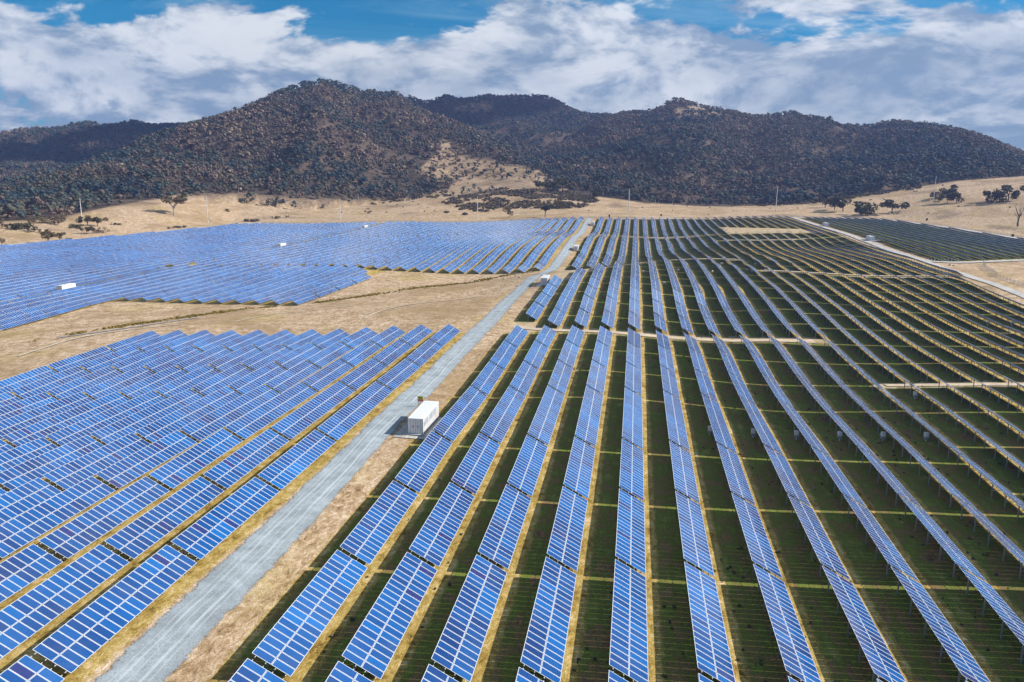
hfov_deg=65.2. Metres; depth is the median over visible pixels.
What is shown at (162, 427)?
solar table
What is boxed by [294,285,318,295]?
solar table
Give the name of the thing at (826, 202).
eucalyptus tree
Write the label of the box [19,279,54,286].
solar table
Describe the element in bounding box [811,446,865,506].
solar table
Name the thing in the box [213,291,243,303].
solar table
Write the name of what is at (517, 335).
solar table
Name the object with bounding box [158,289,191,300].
solar table
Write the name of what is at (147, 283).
solar table
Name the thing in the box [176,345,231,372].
solar table
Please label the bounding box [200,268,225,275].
solar table
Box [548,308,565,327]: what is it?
solar table
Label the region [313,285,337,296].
solar table
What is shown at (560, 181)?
eucalyptus tree
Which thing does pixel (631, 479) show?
solar table
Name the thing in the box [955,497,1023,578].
solar table
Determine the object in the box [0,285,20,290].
solar table
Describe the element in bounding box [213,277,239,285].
solar table
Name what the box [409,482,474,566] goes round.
solar table
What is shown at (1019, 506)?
solar table
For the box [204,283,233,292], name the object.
solar table
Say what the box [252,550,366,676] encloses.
solar table
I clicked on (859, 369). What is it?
solar table
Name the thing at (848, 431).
solar table
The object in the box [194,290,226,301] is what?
solar table
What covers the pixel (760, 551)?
solar table
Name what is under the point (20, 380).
solar table
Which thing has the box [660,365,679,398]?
solar table
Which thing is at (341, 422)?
solar table
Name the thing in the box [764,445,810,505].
solar table
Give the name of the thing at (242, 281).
solar table
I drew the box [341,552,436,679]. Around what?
solar table
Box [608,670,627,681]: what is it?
solar table
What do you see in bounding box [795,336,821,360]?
solar table
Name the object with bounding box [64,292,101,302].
solar table
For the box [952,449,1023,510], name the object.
solar table
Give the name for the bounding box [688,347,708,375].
solar table
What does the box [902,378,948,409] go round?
solar table
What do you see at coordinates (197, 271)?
solar table
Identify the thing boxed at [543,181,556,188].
eucalyptus tree
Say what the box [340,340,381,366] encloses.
solar table
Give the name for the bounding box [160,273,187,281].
solar table
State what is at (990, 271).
wire fence
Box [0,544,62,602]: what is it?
solar table
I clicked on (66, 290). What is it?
solar table
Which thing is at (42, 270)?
solar table
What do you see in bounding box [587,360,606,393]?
solar table
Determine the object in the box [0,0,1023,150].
sky
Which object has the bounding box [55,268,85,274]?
solar table
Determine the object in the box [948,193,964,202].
eucalyptus tree
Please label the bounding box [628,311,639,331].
solar table
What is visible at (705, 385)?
solar table
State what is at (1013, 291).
access road
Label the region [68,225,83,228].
bush
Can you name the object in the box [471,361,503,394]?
solar table
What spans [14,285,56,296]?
solar table
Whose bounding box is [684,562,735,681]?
solar table
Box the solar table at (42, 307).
[22,300,67,313]
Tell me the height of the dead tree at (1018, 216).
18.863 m
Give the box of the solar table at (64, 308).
[42,300,88,315]
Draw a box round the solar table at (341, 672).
[325,661,371,681]
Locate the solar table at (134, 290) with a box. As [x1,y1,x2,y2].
[118,286,153,294]
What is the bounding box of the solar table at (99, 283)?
[82,279,115,287]
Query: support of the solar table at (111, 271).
on the ground at (224, 648)
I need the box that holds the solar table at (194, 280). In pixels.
[180,276,207,284]
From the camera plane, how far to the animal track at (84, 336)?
231.65 m
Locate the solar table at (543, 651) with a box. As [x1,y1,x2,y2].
[520,557,576,681]
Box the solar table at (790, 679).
[788,676,797,681]
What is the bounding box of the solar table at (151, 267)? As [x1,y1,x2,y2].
[138,264,165,271]
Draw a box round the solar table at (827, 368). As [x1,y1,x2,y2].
[811,354,843,382]
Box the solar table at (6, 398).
[0,392,20,406]
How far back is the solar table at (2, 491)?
109.58 m
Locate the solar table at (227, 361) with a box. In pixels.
[208,344,261,371]
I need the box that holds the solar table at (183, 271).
[171,268,196,275]
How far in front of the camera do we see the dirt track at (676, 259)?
418.41 m
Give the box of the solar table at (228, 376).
[191,363,252,395]
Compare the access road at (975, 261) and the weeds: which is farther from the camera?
the access road at (975, 261)
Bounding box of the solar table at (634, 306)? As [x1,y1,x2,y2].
[629,297,639,315]
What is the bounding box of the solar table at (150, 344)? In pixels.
[135,330,187,351]
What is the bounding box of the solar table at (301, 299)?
[290,292,318,304]
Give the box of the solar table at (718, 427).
[701,393,736,452]
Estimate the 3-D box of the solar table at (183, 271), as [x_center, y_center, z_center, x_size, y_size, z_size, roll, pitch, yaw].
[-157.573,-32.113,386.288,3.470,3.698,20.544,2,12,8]
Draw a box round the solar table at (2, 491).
[0,488,7,495]
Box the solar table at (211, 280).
[196,276,223,284]
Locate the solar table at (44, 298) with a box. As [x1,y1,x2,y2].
[27,292,66,302]
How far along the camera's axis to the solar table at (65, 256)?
466.57 m
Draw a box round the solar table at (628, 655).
[609,559,648,681]
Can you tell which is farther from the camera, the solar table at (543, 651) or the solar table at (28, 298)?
the solar table at (28, 298)
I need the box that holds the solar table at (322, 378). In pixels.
[303,358,352,390]
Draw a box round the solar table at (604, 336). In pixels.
[597,326,612,346]
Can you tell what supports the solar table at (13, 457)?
on the ground at (224, 648)
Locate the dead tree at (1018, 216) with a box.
[1014,205,1023,226]
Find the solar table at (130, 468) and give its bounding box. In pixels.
[96,430,196,488]
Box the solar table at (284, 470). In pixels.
[258,430,335,489]
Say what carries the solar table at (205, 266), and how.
on the ground at (224, 648)
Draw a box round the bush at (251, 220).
[243,219,260,221]
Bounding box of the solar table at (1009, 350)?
[985,338,1023,360]
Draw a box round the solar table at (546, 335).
[536,325,556,346]
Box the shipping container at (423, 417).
[406,401,438,435]
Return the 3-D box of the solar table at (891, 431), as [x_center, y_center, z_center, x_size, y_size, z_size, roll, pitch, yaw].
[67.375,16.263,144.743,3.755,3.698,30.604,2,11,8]
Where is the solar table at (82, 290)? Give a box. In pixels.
[65,286,100,294]
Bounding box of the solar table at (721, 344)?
[711,334,731,356]
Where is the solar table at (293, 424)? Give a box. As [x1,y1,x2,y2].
[271,381,354,439]
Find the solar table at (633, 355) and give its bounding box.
[626,342,640,368]
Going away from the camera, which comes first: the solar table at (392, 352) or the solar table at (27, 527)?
the solar table at (27, 527)
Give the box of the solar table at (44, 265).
[30,262,58,268]
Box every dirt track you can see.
[513,326,815,342]
[573,258,722,269]
[767,270,947,275]
[884,383,1023,385]
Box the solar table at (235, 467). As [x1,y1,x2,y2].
[203,428,288,488]
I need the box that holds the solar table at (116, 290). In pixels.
[100,286,133,294]
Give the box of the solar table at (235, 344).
[222,330,268,350]
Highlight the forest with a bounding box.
[0,78,1023,219]
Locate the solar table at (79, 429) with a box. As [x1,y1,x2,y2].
[46,391,165,445]
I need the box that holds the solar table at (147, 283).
[131,279,162,287]
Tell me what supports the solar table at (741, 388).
on the ground at (224, 648)
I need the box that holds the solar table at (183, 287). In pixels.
[169,282,199,291]
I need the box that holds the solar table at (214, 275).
[205,268,240,278]
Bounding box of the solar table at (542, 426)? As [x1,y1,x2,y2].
[528,385,564,445]
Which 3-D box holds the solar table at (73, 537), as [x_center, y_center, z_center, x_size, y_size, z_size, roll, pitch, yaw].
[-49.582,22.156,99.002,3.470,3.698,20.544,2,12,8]
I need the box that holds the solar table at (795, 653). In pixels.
[753,564,820,681]
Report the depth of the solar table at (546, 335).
208.05 m
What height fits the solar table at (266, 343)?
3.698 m
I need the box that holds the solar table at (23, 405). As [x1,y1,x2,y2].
[0,392,56,420]
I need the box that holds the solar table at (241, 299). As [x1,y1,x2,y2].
[233,291,261,303]
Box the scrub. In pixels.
[370,182,921,214]
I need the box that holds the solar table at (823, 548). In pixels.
[787,494,850,580]
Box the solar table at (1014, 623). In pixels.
[959,567,1023,663]
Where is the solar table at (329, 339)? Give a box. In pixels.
[310,328,349,348]
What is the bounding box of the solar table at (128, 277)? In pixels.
[114,273,143,281]
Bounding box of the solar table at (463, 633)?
[431,554,506,681]
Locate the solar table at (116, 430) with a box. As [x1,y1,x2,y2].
[90,388,202,443]
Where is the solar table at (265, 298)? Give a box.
[251,292,280,304]
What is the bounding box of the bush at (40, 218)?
[28,216,43,222]
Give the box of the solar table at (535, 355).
[524,340,547,368]
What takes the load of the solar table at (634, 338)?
on the ground at (224, 648)
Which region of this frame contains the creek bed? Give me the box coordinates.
[58,317,197,337]
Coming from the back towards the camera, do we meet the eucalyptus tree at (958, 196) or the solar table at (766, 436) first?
the eucalyptus tree at (958, 196)
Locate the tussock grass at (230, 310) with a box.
[29,271,534,341]
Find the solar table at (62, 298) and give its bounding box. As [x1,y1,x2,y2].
[45,292,84,302]
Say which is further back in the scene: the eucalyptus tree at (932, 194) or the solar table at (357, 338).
the eucalyptus tree at (932, 194)
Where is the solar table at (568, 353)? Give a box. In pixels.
[558,340,578,367]
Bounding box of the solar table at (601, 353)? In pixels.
[592,340,609,366]
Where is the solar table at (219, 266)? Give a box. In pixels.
[208,263,231,269]
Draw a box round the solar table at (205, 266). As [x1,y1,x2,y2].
[194,263,217,269]
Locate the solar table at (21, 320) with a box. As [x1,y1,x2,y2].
[0,311,48,328]
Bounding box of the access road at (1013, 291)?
[791,217,1023,297]
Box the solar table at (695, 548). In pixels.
[675,491,714,576]
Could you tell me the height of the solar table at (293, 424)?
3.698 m
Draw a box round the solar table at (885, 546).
[843,495,918,580]
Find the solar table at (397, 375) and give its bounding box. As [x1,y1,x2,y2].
[378,358,419,390]
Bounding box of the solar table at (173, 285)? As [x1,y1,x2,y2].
[152,282,182,290]
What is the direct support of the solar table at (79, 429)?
on the ground at (224, 648)
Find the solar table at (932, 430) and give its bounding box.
[894,400,969,459]
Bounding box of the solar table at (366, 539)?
[340,480,417,564]
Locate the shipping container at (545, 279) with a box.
[541,275,549,284]
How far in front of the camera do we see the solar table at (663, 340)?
208.50 m
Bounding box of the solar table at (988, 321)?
[966,308,1013,331]
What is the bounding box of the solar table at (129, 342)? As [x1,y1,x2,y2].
[106,331,159,350]
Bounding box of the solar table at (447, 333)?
[430,324,459,345]
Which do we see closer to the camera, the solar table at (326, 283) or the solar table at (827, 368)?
the solar table at (827, 368)
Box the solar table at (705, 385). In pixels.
[694,368,717,402]
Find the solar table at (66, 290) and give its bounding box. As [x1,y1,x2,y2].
[48,286,84,294]
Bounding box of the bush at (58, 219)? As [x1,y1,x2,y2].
[40,216,65,223]
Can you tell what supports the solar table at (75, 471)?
on the ground at (224, 648)
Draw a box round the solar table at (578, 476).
[563,436,595,498]
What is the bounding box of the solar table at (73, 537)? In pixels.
[38,476,168,558]
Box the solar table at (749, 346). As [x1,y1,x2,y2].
[739,335,761,357]
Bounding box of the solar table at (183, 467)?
[149,428,242,488]
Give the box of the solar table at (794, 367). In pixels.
[781,353,808,382]
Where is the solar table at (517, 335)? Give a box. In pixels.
[505,325,528,347]
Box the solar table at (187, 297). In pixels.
[176,290,207,302]
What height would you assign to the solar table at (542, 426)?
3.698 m
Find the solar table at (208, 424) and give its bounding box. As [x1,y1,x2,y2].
[180,384,278,440]
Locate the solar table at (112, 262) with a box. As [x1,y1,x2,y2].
[101,259,124,264]
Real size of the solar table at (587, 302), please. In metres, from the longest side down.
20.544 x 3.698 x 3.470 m
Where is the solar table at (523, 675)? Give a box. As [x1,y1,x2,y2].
[515,667,543,681]
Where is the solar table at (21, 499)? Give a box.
[0,477,61,524]
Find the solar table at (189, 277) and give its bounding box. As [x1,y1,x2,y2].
[176,273,202,281]
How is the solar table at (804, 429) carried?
on the ground at (224, 648)
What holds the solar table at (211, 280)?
on the ground at (224, 648)
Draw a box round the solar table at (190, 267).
[180,264,203,269]
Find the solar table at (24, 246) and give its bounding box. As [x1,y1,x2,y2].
[7,244,40,248]
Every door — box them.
[409,419,414,432]
[416,420,421,433]
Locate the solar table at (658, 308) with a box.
[652,299,664,317]
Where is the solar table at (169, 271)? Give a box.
[156,268,181,275]
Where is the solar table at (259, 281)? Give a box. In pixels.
[246,277,272,286]
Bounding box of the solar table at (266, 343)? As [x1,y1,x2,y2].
[251,330,295,350]
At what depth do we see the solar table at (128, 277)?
367.92 m
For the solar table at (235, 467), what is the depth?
117.28 m
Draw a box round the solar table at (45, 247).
[28,245,61,249]
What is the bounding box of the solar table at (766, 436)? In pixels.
[740,397,783,454]
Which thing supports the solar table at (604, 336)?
on the ground at (224, 648)
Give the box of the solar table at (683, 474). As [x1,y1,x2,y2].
[669,441,699,502]
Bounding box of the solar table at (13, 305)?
[0,301,29,312]
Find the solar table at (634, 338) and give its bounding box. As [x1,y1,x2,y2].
[627,328,640,348]
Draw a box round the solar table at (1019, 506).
[1010,498,1023,520]
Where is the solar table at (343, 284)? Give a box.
[333,279,355,289]
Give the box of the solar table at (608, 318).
[601,309,614,328]
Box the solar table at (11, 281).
[0,278,23,286]
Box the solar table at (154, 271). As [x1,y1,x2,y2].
[141,268,167,274]
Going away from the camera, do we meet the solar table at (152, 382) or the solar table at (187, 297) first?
the solar table at (152, 382)
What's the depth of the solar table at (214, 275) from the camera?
377.49 m
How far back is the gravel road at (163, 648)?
93.84 m
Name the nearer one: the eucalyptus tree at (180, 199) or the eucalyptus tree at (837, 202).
the eucalyptus tree at (180, 199)
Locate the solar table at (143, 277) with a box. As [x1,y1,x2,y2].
[129,273,157,280]
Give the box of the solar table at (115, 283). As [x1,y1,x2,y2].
[99,279,131,287]
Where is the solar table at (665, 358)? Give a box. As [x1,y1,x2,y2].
[658,345,674,371]
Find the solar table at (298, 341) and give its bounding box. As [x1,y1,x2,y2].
[281,329,322,349]
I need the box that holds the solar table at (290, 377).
[265,360,319,392]
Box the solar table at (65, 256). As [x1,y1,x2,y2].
[52,254,76,258]
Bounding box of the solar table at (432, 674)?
[421,664,457,681]
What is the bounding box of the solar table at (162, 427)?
[135,386,241,442]
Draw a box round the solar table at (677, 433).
[663,390,689,450]
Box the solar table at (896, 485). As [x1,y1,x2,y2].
[858,447,921,507]
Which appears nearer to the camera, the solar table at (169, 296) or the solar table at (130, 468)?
the solar table at (130, 468)
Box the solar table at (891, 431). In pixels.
[856,401,924,458]
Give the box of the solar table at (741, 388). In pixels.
[728,372,755,405]
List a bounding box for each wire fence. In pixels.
[227,216,633,223]
[636,215,1023,237]
[983,261,997,277]
[997,275,1023,285]
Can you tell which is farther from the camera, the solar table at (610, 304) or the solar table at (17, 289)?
the solar table at (17, 289)
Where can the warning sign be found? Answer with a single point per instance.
(420, 399)
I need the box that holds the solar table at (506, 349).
[490,340,517,368]
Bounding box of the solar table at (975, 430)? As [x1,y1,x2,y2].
[935,401,996,443]
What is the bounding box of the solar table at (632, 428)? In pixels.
[622,387,642,448]
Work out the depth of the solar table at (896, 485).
118.20 m
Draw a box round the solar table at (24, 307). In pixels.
[2,300,48,313]
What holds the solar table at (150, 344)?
on the ground at (224, 648)
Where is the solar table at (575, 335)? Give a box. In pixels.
[566,325,584,346]
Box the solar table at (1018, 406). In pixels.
[1014,401,1023,413]
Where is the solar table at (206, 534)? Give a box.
[170,477,278,559]
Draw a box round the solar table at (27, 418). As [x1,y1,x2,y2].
[0,392,92,440]
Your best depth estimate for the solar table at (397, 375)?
167.35 m
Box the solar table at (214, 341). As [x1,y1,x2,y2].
[193,330,240,351]
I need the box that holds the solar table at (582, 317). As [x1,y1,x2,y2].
[575,308,590,327]
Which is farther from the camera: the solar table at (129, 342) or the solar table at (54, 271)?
the solar table at (54, 271)
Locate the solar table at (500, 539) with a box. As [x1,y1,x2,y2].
[478,484,530,568]
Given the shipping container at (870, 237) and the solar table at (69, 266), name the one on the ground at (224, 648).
the solar table at (69, 266)
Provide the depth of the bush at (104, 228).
658.87 m
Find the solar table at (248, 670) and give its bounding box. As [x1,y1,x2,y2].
[228,658,285,681]
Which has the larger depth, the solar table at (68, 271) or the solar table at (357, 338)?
the solar table at (68, 271)
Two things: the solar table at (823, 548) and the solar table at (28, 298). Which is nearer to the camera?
the solar table at (823, 548)
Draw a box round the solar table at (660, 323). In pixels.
[654,313,666,331]
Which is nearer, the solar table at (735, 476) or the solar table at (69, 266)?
the solar table at (735, 476)
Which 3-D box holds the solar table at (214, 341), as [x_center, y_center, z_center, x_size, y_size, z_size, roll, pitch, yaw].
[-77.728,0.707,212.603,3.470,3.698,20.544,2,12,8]
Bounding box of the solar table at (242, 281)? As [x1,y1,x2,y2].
[230,277,255,285]
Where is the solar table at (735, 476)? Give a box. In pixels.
[717,443,755,504]
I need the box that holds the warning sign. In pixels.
[417,396,422,406]
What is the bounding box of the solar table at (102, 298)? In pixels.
[82,292,122,305]
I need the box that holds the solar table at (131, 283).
[115,279,146,287]
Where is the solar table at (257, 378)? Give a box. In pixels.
[228,362,286,394]
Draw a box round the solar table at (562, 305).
[555,295,570,312]
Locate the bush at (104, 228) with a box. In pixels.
[98,227,109,232]
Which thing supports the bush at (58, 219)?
on the ground at (224, 648)
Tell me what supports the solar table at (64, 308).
on the ground at (224, 648)
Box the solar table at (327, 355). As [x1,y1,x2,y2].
[307,341,351,367]
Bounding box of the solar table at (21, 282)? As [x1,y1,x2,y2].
[3,278,39,286]
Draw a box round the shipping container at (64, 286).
[56,283,75,289]
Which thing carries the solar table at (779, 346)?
on the ground at (224, 648)
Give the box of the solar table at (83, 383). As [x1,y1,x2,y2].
[47,366,122,398]
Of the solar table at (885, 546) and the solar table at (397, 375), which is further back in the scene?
the solar table at (397, 375)
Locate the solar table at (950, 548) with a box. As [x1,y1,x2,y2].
[900,496,986,581]
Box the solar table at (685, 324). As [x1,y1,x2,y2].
[679,315,693,335]
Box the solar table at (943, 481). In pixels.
[905,448,977,509]
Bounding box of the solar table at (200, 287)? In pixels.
[187,283,216,291]
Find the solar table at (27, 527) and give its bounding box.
[0,476,115,558]
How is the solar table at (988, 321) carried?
on the ground at (224, 648)
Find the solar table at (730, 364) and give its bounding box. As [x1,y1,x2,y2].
[719,349,741,379]
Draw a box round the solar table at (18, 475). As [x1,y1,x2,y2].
[0,435,103,490]
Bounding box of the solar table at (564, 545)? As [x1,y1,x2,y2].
[546,486,587,570]
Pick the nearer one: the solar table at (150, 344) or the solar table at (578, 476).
the solar table at (578, 476)
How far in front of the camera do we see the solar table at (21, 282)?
353.71 m
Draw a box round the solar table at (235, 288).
[222,284,249,293]
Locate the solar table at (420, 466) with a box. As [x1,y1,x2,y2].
[395,431,452,492]
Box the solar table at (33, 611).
[0,544,129,658]
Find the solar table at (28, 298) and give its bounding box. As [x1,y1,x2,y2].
[9,293,49,302]
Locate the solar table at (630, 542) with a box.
[615,489,645,573]
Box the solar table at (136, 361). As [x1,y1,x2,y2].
[112,345,172,372]
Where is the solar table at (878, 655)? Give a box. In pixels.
[822,566,905,681]
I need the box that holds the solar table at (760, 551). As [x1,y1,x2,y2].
[731,493,782,578]
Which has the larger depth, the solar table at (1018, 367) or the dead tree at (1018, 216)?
the dead tree at (1018, 216)
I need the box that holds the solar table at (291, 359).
[274,342,321,369]
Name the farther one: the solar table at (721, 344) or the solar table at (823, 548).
the solar table at (721, 344)
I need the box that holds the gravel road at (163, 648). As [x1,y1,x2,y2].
[94,218,592,681]
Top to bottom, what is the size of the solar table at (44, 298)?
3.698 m
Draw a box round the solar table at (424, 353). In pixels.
[406,339,441,366]
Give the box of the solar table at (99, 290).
[83,286,117,294]
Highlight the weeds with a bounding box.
[323,279,1023,681]
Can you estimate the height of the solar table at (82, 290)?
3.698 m
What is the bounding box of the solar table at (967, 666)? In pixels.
[890,566,989,681]
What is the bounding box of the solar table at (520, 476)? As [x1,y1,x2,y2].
[507,435,547,495]
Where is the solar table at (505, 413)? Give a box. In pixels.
[480,386,525,443]
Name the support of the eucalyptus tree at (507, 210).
on the ground at (224, 648)
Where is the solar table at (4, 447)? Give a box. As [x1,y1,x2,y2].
[0,439,13,452]
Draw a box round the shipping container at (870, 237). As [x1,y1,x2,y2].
[866,235,874,240]
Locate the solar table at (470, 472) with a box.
[451,433,499,494]
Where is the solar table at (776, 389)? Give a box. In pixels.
[762,374,793,408]
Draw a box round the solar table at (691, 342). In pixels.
[684,333,701,353]
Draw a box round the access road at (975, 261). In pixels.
[922,259,1023,262]
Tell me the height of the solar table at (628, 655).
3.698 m
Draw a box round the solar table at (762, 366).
[750,351,775,381]
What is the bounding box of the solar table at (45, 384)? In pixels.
[11,366,89,398]
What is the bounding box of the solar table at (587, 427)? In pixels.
[575,385,602,446]
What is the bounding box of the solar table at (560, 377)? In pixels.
[548,360,572,393]
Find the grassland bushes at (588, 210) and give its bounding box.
[208,151,1010,218]
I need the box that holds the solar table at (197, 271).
[185,268,210,275]
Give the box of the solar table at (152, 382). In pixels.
[119,365,187,398]
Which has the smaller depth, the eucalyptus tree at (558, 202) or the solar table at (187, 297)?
the solar table at (187, 297)
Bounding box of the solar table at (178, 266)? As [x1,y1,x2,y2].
[166,264,190,269]
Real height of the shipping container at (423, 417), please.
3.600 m
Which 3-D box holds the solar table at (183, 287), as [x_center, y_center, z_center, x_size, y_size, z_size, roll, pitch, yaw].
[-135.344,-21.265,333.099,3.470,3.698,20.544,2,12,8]
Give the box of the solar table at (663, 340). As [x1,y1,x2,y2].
[656,330,670,350]
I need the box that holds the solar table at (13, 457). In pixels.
[0,437,57,471]
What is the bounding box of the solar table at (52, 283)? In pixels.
[35,279,69,286]
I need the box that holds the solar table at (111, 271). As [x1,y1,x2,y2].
[98,268,125,274]
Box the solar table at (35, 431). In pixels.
[1,391,129,446]
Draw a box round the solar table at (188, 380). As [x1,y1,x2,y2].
[155,364,219,397]
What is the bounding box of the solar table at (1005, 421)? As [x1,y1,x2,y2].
[975,401,1023,442]
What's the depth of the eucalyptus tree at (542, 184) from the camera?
1056.95 m
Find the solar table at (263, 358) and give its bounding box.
[241,344,290,370]
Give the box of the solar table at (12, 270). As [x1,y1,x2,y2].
[0,267,31,273]
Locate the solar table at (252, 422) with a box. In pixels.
[225,382,316,438]
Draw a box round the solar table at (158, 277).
[145,273,172,281]
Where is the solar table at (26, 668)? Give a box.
[0,655,64,681]
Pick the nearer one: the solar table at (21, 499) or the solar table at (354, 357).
the solar table at (21, 499)
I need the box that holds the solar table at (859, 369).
[841,355,876,382]
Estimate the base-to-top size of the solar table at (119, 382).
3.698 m
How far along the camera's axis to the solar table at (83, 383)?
171.82 m
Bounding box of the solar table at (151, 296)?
[139,289,172,301]
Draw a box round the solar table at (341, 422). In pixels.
[317,381,392,439]
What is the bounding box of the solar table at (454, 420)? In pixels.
[433,386,486,441]
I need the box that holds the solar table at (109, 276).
[83,273,116,283]
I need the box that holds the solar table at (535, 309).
[526,302,544,319]
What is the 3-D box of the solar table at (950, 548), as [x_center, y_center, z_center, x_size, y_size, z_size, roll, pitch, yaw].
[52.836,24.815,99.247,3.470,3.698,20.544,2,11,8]
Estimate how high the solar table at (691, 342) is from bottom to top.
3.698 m
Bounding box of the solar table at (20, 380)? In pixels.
[0,366,56,393]
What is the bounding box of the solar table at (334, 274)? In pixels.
[315,270,345,281]
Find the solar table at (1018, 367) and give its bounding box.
[992,354,1023,375]
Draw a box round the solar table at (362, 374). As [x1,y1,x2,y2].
[340,358,386,389]
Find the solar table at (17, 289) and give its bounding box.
[0,285,37,294]
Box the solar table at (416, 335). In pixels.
[400,324,432,345]
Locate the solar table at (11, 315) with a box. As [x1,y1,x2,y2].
[0,311,25,320]
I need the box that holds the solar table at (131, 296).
[121,289,155,300]
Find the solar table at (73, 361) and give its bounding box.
[48,346,112,371]
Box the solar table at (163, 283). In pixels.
[148,279,181,287]
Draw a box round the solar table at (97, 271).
[84,268,111,274]
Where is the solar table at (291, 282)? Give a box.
[280,278,304,287]
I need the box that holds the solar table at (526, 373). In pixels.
[510,361,538,394]
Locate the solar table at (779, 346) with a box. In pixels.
[768,335,791,359]
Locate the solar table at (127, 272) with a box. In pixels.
[112,268,142,276]
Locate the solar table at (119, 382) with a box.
[83,366,154,398]
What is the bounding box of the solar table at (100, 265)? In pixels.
[83,263,110,269]
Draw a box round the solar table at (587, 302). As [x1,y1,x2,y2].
[580,294,593,313]
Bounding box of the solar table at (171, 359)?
[144,345,202,372]
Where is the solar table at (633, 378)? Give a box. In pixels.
[625,362,641,395]
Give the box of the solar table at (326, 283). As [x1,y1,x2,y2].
[314,279,336,288]
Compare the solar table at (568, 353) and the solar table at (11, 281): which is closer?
the solar table at (568, 353)
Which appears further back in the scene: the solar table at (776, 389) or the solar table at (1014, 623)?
the solar table at (776, 389)
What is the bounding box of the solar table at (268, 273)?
[252,268,283,279]
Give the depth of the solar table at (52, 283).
351.25 m
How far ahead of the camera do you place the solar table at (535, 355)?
187.70 m
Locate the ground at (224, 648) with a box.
[0,84,1023,681]
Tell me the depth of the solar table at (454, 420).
141.07 m
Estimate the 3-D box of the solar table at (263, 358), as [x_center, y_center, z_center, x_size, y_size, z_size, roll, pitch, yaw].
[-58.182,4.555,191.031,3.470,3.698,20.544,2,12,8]
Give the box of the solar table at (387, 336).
[370,325,405,346]
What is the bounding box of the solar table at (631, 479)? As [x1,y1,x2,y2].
[619,439,643,500]
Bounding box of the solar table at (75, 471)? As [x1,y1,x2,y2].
[42,433,150,489]
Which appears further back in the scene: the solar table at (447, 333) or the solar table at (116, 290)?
the solar table at (116, 290)
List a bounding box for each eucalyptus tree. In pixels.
[39,229,55,240]
[54,232,65,238]
[76,215,91,225]
[79,226,94,232]
[92,216,108,225]
[160,195,186,215]
[502,207,513,217]
[533,180,549,192]
[540,205,550,216]
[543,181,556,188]
[553,178,571,190]
[553,198,570,205]
[590,190,602,196]
[818,198,830,205]
[830,196,851,211]
[852,201,878,215]
[879,199,909,212]
[930,192,940,198]
[939,187,956,194]
[939,192,958,202]
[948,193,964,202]
[983,190,1008,201]
[992,185,1023,200]
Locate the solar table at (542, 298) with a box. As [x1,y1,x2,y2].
[535,292,551,306]
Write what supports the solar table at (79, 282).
on the ground at (224, 648)
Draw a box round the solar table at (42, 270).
[27,267,57,273]
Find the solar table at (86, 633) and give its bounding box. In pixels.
[32,544,196,672]
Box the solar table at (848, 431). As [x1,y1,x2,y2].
[816,400,877,457]
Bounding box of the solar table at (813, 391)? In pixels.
[796,375,831,408]
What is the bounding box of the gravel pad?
[393,417,442,438]
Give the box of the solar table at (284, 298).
[271,292,298,304]
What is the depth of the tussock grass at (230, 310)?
289.18 m
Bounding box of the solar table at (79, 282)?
[51,279,88,287]
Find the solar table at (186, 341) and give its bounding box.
[164,330,214,350]
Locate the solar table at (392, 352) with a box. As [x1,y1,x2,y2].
[374,339,411,365]
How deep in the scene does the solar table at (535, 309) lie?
245.82 m
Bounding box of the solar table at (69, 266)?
[57,263,85,268]
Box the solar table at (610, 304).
[604,296,616,314]
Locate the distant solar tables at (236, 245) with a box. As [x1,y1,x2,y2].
[0,215,1023,681]
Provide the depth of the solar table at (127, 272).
390.24 m
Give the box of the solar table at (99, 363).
[80,346,142,371]
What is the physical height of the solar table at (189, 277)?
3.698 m
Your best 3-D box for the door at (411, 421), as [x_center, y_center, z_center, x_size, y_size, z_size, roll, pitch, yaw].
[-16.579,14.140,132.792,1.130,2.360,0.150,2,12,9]
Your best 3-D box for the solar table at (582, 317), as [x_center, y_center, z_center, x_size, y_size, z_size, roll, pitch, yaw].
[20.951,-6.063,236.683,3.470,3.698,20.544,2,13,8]
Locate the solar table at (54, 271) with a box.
[41,267,70,273]
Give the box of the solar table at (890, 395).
[865,376,907,407]
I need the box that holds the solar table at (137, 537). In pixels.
[105,476,223,558]
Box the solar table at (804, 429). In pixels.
[778,400,830,456]
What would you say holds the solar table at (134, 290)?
on the ground at (224, 648)
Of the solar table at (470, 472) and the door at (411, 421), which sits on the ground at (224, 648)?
the solar table at (470, 472)
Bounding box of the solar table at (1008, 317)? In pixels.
[988,308,1023,326]
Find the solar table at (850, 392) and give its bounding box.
[831,376,869,408]
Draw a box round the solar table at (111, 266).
[97,263,123,269]
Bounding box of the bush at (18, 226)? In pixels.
[4,222,37,230]
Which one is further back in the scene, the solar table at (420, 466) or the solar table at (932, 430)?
the solar table at (932, 430)
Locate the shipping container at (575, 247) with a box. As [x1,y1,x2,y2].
[573,245,578,250]
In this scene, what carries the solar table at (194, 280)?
on the ground at (224, 648)
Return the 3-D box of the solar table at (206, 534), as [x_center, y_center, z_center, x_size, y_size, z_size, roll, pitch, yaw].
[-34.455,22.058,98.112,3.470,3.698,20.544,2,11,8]
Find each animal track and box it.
[17,324,177,355]
[234,306,345,321]
[364,296,477,317]
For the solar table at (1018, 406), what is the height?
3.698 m
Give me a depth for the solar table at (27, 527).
98.92 m
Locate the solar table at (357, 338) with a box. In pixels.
[340,327,377,348]
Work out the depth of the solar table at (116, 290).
324.06 m

